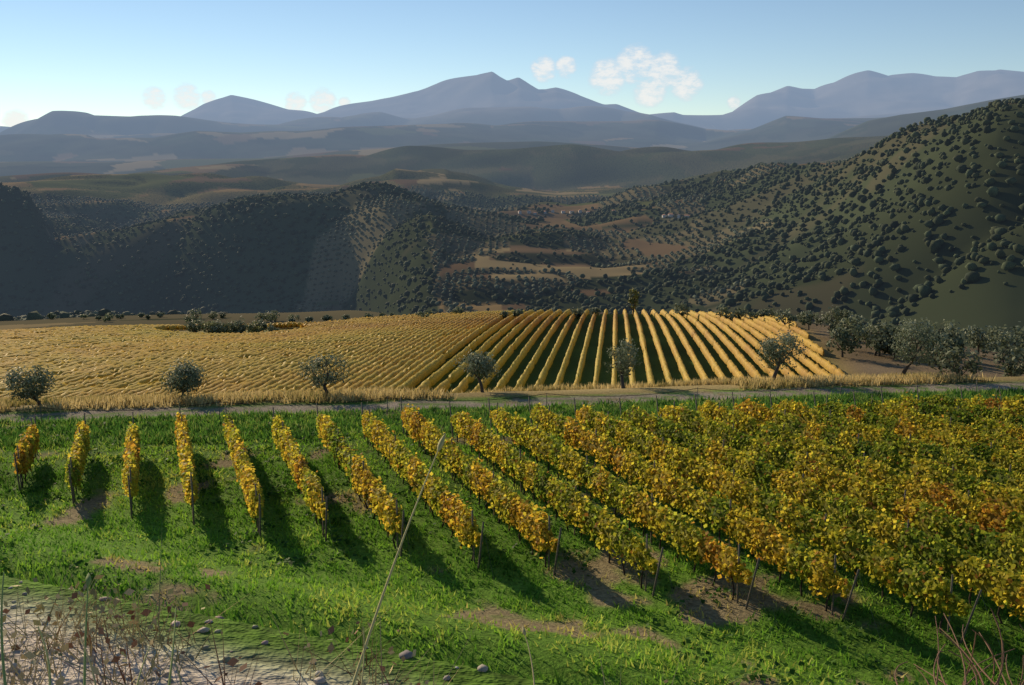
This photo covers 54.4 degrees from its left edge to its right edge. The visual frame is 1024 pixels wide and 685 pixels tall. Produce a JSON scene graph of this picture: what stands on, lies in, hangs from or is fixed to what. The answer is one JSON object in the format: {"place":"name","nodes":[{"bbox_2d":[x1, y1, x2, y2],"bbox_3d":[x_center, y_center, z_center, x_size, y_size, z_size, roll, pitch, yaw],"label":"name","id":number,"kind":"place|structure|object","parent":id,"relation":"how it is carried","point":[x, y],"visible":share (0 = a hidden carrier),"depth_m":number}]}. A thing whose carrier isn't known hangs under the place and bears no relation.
{"place":"outdoors","nodes":[
{"label":"outdoors","id":0,"kind":"place"},
{"bbox_2d":[0,380,1010,421],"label":"road","id":1,"kind":"structure","parent":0,"point":[697,388],"depth_m":56.92},
{"bbox_2d":[0,70,1023,684],"bbox_3d":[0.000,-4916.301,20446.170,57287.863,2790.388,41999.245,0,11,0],"label":"ground","id":2,"kind":"structure","parent":0,"point":[488,134],"depth_m":660.35},
{"bbox_2d":[0,309,844,400],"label":"gold vine rows","id":3,"kind":"object","parent":2,"relation":"on","point":[408,351],"visible":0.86,"depth_m":171.07},
{"bbox_2d":[0,370,1023,684],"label":"grass tufts","id":4,"kind":"object","parent":2,"relation":"on","point":[58,434],"visible":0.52,"depth_m":36.07},
{"bbox_2d":[0,98,1023,328],"bbox_3d":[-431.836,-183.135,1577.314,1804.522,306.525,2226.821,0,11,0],"label":"trees","id":5,"kind":"object","parent":2,"relation":"on","point":[986,117],"visible":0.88,"depth_m":1043.34},
{"bbox_2d":[0,433,1023,684],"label":"dry weeds","id":6,"kind":"object","parent":2,"relation":"on","point":[98,629],"visible":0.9,"depth_m":4.01},
{"bbox_2d":[14,385,1023,667],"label":"vineyard posts","id":7,"kind":"object","parent":2,"relation":"on","point":[260,523],"visible":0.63,"depth_m":35.45},
{"bbox_2d":[518,210,689,217],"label":"village houses","id":8,"kind":"structure","parent":2,"relation":"on","point":[580,211],"depth_m":1765.89},
{"bbox_2d":[0,0,1023,126],"label":"sky","id":9,"kind":"structure","parent":0,"point":[94,57]}
]}

